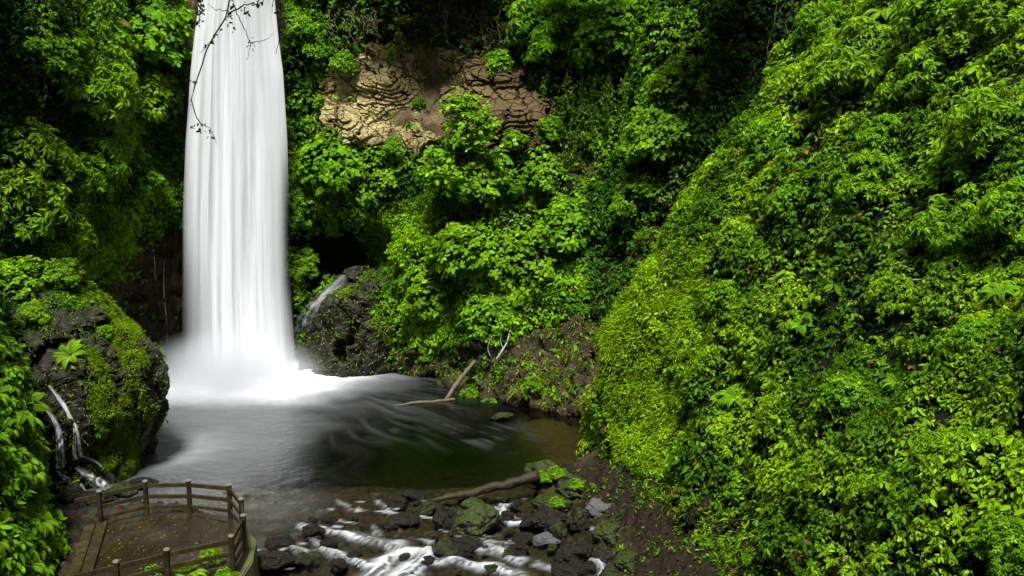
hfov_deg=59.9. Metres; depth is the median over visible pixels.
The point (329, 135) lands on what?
shrub
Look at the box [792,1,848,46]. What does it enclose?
shrub
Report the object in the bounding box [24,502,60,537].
fern
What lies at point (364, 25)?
hanging root
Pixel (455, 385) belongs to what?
fallen log
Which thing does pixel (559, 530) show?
boulder
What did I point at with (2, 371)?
fern
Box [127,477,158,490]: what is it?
boulder
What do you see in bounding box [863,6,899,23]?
shrub
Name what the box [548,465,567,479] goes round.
plant
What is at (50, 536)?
fern
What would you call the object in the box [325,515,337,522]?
stone
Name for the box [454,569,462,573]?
stone
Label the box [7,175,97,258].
shrub
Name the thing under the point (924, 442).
shrub
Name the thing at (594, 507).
boulder
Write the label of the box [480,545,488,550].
stone
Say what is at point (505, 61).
shrub
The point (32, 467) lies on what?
fern
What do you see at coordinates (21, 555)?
fern
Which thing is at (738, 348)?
fern
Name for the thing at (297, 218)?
shrub
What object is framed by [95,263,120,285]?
shrub
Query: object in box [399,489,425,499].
boulder
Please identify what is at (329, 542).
boulder
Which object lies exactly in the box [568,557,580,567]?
stone
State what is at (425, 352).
plant
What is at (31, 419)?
fern
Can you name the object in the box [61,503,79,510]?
boulder
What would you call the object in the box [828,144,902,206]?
shrub
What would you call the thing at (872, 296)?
shrub
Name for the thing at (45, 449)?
fern
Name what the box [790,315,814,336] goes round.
fern
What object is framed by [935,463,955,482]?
fern
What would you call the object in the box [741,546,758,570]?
plant
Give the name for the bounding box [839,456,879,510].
shrub
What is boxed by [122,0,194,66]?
shrub
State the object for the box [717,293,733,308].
fern
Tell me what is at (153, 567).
plant
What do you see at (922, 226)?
shrub
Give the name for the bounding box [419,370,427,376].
stone
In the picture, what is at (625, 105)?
hanging vine
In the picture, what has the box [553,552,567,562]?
stone
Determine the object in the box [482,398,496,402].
plant
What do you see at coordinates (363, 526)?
stone
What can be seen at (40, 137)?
shrub
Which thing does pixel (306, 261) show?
shrub
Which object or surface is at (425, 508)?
boulder
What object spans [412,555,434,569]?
boulder
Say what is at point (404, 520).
boulder
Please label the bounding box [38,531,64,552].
fern
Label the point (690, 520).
stone
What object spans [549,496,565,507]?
plant
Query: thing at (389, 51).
shrub
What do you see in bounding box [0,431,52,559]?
river bank
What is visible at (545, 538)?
boulder
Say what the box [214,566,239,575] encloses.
plant
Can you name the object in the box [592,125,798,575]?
hillside moss grass
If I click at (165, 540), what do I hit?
deck leaf litter
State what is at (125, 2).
hanging vine
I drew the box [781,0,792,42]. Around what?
hanging vine
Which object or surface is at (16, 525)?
bank foliage
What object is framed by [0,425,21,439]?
fern
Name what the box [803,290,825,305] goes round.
fern
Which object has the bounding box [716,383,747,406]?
fern
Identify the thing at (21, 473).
fern
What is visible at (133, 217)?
shrub
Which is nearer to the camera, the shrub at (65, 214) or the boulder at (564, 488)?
the boulder at (564, 488)
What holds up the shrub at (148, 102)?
on the cliff
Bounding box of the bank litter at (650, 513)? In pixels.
[573,460,723,575]
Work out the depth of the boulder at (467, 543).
28.48 m
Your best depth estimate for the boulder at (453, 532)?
29.53 m
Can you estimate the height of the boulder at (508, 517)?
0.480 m
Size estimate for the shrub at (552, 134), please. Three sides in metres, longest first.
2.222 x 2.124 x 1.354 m
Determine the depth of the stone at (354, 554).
27.95 m
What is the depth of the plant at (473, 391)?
46.16 m
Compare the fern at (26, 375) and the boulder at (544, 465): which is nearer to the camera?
the fern at (26, 375)
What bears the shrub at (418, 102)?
on the cliff
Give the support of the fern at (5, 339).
on the river bank
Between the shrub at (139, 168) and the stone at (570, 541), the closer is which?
the stone at (570, 541)
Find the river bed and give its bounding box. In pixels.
[48,448,722,575]
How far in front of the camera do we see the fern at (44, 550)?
24.75 m
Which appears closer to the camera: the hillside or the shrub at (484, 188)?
the hillside
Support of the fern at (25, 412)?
on the river bank
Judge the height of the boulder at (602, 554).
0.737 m
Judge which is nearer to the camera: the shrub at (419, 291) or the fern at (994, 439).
the fern at (994, 439)
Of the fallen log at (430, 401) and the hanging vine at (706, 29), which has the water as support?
the fallen log at (430, 401)
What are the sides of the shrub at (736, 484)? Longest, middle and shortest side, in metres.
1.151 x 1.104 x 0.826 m
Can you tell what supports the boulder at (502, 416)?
in the water
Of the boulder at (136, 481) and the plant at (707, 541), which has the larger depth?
the boulder at (136, 481)
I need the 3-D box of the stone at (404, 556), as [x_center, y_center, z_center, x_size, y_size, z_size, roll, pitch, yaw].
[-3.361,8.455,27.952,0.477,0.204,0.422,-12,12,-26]
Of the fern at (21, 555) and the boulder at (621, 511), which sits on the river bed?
the boulder at (621, 511)
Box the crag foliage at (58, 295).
[0,272,169,482]
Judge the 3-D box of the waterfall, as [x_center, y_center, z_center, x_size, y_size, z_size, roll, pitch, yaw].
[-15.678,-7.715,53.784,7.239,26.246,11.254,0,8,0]
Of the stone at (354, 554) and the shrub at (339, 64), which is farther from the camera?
the shrub at (339, 64)
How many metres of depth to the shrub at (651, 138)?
43.13 m
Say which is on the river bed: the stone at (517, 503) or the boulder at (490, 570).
the boulder at (490, 570)
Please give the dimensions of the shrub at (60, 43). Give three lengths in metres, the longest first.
4.824 x 4.816 x 3.053 m
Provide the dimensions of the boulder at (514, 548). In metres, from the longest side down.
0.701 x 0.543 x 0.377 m
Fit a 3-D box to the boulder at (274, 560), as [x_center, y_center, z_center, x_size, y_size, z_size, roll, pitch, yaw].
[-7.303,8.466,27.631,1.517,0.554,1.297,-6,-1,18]
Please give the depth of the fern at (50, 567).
24.91 m
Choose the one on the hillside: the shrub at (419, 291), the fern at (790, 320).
the fern at (790, 320)
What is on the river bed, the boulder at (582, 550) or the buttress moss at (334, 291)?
the boulder at (582, 550)
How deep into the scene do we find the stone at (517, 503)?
31.61 m
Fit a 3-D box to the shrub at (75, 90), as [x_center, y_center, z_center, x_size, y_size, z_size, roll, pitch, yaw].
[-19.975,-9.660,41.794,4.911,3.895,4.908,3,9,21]
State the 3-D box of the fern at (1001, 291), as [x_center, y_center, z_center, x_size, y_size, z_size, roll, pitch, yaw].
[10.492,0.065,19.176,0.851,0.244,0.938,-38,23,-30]
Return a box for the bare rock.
[319,41,551,156]
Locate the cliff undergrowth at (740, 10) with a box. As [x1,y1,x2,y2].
[0,0,824,402]
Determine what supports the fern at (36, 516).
on the river bank
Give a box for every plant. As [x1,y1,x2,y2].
[96,324,114,339]
[144,564,171,575]
[198,547,224,564]
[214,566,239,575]
[419,346,434,361]
[455,384,477,397]
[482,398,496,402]
[523,374,544,394]
[538,470,552,482]
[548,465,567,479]
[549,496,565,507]
[569,478,584,490]
[695,533,714,553]
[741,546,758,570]
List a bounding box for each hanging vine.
[23,0,56,119]
[59,0,116,85]
[114,0,134,34]
[539,72,626,162]
[603,79,632,156]
[706,0,714,66]
[766,0,777,62]
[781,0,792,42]
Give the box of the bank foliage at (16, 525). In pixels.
[0,280,72,575]
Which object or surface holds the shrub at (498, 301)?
on the cliff
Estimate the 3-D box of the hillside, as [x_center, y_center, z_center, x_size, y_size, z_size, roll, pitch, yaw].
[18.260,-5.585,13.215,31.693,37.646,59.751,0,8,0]
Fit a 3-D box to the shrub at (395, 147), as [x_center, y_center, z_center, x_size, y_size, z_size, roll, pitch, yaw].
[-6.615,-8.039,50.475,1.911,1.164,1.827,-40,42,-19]
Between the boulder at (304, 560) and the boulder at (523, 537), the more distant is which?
the boulder at (523, 537)
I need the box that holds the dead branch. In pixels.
[479,351,508,364]
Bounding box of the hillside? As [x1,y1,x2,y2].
[575,0,1023,575]
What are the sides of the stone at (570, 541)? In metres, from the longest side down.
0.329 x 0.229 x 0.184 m
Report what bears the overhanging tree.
on the river bank
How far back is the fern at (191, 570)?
23.79 m
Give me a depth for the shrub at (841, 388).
21.94 m
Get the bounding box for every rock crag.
[1,274,169,503]
[297,266,396,377]
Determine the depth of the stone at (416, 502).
31.68 m
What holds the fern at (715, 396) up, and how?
on the hillside
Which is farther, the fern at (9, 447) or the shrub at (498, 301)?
the shrub at (498, 301)
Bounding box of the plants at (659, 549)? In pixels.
[572,460,725,575]
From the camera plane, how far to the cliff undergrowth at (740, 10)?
47.23 m
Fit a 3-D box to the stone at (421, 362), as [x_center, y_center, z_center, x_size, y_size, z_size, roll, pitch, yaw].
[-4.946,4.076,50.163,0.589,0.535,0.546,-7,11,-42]
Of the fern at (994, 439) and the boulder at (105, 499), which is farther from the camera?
the boulder at (105, 499)
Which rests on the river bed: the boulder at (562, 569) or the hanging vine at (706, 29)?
the boulder at (562, 569)
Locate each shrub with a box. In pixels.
[0,116,82,197]
[0,255,48,303]
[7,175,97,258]
[11,299,52,330]
[15,7,94,84]
[31,257,84,289]
[47,43,143,124]
[65,136,131,197]
[82,204,139,262]
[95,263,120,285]
[109,195,146,236]
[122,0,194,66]
[122,146,171,197]
[135,66,183,122]
[277,187,328,228]
[277,246,319,281]
[284,81,323,121]
[285,12,344,59]
[292,134,371,194]
[315,126,342,149]
[328,49,358,75]
[349,145,402,205]
[379,135,405,160]
[386,41,402,64]
[396,265,451,322]
[410,96,425,107]
[424,218,499,283]
[434,144,513,210]
[460,285,526,346]
[480,49,514,78]
[481,227,560,306]
[501,127,528,149]
[503,0,588,65]
[509,143,564,194]
[525,193,600,254]
[531,114,566,141]
[532,0,568,13]
[568,0,642,69]
[609,168,671,223]
[616,104,690,163]
[642,54,714,110]
[706,277,742,313]
[723,470,745,503]
[740,117,794,171]
[754,393,785,438]
[761,174,807,220]
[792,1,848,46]
[802,15,895,107]
[817,375,868,411]
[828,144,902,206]
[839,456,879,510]
[854,112,904,149]
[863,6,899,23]
[866,273,918,316]
[871,40,952,105]
[887,0,1010,48]
[905,181,988,257]
[908,425,966,472]
[913,134,981,191]
[931,0,1023,56]
[939,78,1023,161]
[944,316,1000,354]
[965,175,1023,248]
[965,504,1023,575]
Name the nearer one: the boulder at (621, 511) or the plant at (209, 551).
the plant at (209, 551)
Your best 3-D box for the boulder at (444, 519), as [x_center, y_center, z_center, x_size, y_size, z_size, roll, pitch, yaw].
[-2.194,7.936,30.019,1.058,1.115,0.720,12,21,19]
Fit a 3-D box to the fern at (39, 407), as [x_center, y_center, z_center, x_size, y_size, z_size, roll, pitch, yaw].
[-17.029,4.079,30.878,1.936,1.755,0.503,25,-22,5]
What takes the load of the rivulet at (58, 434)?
attached to the rock crag at (34, 342)
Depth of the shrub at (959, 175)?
22.55 m
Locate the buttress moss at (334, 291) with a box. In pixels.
[296,266,397,377]
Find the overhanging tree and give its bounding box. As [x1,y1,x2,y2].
[185,0,289,141]
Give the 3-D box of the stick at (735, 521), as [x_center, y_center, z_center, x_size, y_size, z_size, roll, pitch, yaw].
[6.476,6.797,25.664,0.267,1.180,2.163,-3,8,-19]
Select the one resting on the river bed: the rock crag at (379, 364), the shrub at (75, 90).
the rock crag at (379, 364)
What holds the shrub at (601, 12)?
on the cliff
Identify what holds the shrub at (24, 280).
on the rock crag at (34, 342)
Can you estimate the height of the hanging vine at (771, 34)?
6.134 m
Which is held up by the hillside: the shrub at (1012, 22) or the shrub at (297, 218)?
the shrub at (1012, 22)
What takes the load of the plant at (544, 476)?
on the boulder at (544, 465)
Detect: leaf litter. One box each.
[98,516,237,574]
[325,0,800,575]
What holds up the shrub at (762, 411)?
on the hillside
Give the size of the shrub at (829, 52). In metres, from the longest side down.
3.735 x 3.676 x 2.195 m
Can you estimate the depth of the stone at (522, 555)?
28.11 m
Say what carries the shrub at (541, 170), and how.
on the cliff
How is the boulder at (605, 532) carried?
on the river bed
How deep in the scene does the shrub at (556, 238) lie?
45.99 m
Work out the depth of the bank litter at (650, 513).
28.70 m
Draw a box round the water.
[53,357,601,575]
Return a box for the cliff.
[0,0,830,415]
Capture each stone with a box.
[307,516,318,522]
[308,552,322,566]
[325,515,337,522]
[346,549,362,560]
[349,514,358,520]
[359,524,368,529]
[377,519,387,529]
[391,531,407,542]
[397,552,410,560]
[405,572,417,575]
[413,499,420,505]
[418,355,428,364]
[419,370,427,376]
[420,531,438,544]
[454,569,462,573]
[456,546,464,557]
[457,498,465,503]
[464,551,473,556]
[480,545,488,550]
[500,548,513,555]
[500,552,511,561]
[504,527,515,534]
[511,394,517,400]
[512,499,521,507]
[513,551,519,556]
[518,550,526,558]
[547,543,556,552]
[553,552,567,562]
[566,539,574,543]
[567,404,579,415]
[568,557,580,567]
[672,493,680,501]
[686,515,695,524]
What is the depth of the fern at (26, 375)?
28.09 m
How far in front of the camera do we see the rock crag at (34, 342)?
32.61 m
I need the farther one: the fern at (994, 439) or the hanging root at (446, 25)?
the hanging root at (446, 25)
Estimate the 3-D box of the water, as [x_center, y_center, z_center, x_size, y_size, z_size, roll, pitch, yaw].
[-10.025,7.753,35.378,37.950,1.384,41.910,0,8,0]
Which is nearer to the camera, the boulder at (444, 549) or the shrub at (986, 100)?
the shrub at (986, 100)
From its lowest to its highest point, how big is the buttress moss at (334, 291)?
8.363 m
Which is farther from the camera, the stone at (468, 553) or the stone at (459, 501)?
the stone at (459, 501)
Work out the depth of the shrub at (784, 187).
28.07 m
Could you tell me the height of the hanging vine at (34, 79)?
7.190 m
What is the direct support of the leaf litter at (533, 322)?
on the cliff
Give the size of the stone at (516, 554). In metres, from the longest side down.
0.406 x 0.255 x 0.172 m
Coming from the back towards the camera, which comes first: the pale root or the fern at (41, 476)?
the pale root
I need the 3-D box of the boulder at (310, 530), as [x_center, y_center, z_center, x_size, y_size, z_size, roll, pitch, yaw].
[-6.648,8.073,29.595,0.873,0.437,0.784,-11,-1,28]
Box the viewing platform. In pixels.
[67,479,258,575]
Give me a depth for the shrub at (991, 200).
19.91 m
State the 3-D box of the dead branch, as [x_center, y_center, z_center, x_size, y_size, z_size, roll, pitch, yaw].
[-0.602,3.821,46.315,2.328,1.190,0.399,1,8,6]
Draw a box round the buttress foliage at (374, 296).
[310,270,393,370]
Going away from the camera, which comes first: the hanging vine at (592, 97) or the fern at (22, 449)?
the fern at (22, 449)
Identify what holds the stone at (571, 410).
on the cliff
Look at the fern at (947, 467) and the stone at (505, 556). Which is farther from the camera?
the stone at (505, 556)
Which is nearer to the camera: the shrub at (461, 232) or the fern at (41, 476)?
the fern at (41, 476)
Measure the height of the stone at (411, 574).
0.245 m
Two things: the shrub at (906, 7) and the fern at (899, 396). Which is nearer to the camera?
the fern at (899, 396)
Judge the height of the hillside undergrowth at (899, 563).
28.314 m
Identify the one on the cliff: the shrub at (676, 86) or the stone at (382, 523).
the shrub at (676, 86)
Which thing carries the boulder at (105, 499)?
on the river bed
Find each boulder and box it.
[55,482,86,504]
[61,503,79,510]
[73,490,119,507]
[106,481,138,499]
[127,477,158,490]
[258,550,295,570]
[264,534,294,551]
[295,551,313,569]
[302,523,325,537]
[319,537,339,549]
[329,558,347,573]
[384,495,408,509]
[386,511,419,529]
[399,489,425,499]
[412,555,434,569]
[413,500,435,517]
[431,537,457,560]
[432,506,457,531]
[449,521,460,537]
[450,536,484,550]
[452,497,501,536]
[481,564,500,575]
[490,412,514,420]
[501,510,515,523]
[509,543,529,552]
[510,532,532,543]
[519,518,531,528]
[524,460,565,487]
[524,506,565,533]
[531,492,572,511]
[532,531,560,546]
[549,522,567,539]
[551,562,580,575]
[555,473,589,498]
[560,462,577,473]
[561,539,592,563]
[566,507,591,532]
[576,561,596,575]
[585,498,614,518]
[589,542,614,567]
[591,520,621,547]
[598,564,622,575]
[613,550,642,574]
[617,504,629,519]
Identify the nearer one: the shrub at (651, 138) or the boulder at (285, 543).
the boulder at (285, 543)
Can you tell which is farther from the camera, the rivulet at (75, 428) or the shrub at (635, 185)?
the shrub at (635, 185)
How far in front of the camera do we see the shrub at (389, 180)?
50.98 m
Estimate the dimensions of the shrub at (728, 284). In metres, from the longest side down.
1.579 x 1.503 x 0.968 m
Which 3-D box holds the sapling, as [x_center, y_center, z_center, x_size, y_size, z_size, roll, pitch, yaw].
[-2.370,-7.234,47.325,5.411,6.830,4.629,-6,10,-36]
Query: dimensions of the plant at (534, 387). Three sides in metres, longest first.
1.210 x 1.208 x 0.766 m
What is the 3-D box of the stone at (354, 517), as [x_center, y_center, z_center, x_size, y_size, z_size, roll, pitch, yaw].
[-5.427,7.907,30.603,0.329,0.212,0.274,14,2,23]
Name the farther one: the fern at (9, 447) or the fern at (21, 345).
the fern at (21, 345)
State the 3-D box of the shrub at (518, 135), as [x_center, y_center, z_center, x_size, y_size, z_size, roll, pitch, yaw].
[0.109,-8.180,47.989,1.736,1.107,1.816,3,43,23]
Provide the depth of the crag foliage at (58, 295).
33.31 m
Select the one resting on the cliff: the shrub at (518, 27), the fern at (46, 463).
the shrub at (518, 27)
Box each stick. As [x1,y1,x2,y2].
[426,369,459,374]
[712,518,755,528]
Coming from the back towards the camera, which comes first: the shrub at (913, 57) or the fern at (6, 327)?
the fern at (6, 327)
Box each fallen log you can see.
[393,398,454,405]
[429,469,540,502]
[444,360,475,398]
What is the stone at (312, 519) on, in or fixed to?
in the water
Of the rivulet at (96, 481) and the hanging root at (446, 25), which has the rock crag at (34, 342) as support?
the rivulet at (96, 481)
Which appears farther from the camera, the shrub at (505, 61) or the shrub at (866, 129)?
the shrub at (505, 61)
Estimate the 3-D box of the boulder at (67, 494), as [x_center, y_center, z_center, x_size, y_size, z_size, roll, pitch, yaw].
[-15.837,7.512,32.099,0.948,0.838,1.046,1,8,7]
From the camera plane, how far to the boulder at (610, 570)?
26.68 m
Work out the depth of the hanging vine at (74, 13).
40.73 m
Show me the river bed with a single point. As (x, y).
(529, 564)
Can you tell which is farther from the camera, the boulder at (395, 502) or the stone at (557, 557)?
the boulder at (395, 502)
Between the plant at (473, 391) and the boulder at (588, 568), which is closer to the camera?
the boulder at (588, 568)
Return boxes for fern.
[0,335,10,350]
[0,340,13,359]
[0,341,19,354]
[0,357,36,387]
[0,364,11,382]
[0,385,10,405]
[0,396,45,432]
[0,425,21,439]
[0,427,12,446]
[0,439,16,460]
[0,457,34,488]
[0,535,13,554]
[1,377,23,398]
[2,321,15,337]
[4,535,25,567]
[5,399,29,422]
[5,553,46,575]
[12,442,31,461]
[14,342,26,351]
[19,543,39,559]
[21,445,39,473]
[21,505,43,532]
[23,460,46,490]
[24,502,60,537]
[27,432,51,458]
[28,389,52,416]
[30,450,42,465]
[33,537,51,561]
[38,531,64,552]
[39,459,49,476]
[44,532,63,557]
[45,554,56,575]
[53,339,86,370]
[171,564,208,575]
[708,393,722,407]
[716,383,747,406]
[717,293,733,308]
[732,329,750,359]
[786,314,803,327]
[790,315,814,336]
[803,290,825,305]
[881,371,910,390]
[897,390,916,405]
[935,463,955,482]
[977,282,1020,305]
[979,428,1004,446]
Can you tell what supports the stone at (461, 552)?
in the water
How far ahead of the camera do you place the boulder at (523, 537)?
28.97 m
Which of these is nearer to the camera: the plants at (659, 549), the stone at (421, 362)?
the plants at (659, 549)
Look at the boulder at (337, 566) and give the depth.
27.27 m
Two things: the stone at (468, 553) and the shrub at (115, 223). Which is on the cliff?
the shrub at (115, 223)
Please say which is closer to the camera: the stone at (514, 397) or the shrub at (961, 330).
the shrub at (961, 330)
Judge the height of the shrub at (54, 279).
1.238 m
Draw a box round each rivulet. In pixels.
[47,411,63,459]
[54,392,79,459]
[81,472,108,489]
[85,457,113,478]
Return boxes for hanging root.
[326,7,405,49]
[442,5,503,52]
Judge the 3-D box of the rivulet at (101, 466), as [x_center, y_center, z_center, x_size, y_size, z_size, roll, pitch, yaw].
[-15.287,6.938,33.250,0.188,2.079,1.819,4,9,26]
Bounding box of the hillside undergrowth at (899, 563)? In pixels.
[597,0,1023,575]
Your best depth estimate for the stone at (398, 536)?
29.16 m
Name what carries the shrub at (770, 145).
on the hillside
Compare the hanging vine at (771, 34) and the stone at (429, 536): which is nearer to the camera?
the stone at (429, 536)
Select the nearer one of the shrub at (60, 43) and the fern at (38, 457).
the fern at (38, 457)
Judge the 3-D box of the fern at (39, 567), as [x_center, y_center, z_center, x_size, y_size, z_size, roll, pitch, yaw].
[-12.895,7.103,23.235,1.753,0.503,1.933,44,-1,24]
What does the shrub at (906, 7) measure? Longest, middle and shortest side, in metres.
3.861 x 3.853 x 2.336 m
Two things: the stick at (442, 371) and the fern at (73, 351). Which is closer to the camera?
the fern at (73, 351)
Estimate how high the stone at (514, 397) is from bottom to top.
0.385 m
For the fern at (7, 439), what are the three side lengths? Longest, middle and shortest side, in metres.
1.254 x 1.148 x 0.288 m
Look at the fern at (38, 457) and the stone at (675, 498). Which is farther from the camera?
the stone at (675, 498)
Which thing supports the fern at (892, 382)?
on the hillside
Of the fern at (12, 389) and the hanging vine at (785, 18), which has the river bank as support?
the fern at (12, 389)
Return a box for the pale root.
[488,330,510,359]
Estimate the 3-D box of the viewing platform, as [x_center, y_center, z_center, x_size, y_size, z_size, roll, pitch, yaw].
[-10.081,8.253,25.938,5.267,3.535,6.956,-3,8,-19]
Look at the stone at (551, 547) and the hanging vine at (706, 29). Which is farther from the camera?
the hanging vine at (706, 29)
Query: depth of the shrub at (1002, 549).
15.56 m
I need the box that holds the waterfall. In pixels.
[187,0,286,377]
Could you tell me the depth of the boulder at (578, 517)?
30.12 m
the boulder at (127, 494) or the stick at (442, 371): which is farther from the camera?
the stick at (442, 371)
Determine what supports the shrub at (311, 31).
on the cliff
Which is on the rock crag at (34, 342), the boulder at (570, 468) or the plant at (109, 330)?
the plant at (109, 330)
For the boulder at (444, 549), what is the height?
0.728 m
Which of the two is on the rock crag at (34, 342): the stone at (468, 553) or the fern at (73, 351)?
the fern at (73, 351)
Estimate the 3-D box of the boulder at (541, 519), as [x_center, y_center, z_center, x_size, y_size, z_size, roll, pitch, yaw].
[1.123,7.934,30.225,1.573,0.866,0.974,3,9,21]
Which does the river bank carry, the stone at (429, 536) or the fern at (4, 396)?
the fern at (4, 396)
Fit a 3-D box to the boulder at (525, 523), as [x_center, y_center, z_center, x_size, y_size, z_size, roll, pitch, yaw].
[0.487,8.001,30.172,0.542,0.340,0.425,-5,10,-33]
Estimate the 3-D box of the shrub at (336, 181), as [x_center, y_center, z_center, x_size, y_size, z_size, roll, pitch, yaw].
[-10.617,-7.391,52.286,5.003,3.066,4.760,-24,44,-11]
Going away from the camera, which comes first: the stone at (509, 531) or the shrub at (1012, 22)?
the shrub at (1012, 22)
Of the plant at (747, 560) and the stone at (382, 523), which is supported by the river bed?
the stone at (382, 523)
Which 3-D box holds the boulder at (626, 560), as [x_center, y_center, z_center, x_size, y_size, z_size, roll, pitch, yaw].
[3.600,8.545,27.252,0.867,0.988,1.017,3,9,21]
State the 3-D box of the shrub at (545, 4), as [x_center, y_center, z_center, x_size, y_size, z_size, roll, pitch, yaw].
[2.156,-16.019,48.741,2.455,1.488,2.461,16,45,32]
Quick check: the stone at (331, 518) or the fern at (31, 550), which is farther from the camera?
the stone at (331, 518)
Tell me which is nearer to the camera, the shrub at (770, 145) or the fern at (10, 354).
the fern at (10, 354)
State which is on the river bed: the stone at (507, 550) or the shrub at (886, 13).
the stone at (507, 550)
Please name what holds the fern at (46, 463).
on the river bank
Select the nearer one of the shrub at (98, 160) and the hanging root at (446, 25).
the shrub at (98, 160)
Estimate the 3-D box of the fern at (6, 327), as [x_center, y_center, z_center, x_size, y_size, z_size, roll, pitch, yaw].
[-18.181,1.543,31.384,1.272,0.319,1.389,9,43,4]
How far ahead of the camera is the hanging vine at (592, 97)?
47.82 m
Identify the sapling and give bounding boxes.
[409,86,523,215]
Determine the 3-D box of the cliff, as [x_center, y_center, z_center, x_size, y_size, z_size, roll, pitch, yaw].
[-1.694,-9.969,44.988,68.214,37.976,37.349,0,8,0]
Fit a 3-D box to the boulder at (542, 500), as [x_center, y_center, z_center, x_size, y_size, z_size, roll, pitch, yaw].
[1.413,7.678,31.515,1.339,0.764,1.429,6,10,38]
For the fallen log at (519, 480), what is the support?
on the boulder at (425, 508)
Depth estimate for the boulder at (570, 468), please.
34.47 m
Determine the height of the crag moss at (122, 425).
9.975 m
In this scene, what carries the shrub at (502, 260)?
on the cliff
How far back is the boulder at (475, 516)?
29.69 m
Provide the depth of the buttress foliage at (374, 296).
51.34 m
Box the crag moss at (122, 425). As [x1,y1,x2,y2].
[6,277,169,499]
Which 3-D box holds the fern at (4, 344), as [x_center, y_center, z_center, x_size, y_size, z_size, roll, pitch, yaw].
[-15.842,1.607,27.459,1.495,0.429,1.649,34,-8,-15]
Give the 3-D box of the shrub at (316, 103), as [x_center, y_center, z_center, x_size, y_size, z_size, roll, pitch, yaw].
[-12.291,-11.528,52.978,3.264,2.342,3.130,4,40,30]
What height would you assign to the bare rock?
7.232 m
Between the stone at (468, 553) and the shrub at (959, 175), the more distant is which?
the stone at (468, 553)
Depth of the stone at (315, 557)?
27.99 m
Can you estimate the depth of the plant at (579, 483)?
32.02 m
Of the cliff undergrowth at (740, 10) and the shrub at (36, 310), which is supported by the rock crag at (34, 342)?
the shrub at (36, 310)
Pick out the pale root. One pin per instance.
(501, 351)
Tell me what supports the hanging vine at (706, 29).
hanging from the cliff
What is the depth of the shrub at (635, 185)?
44.41 m
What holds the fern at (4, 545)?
on the river bank

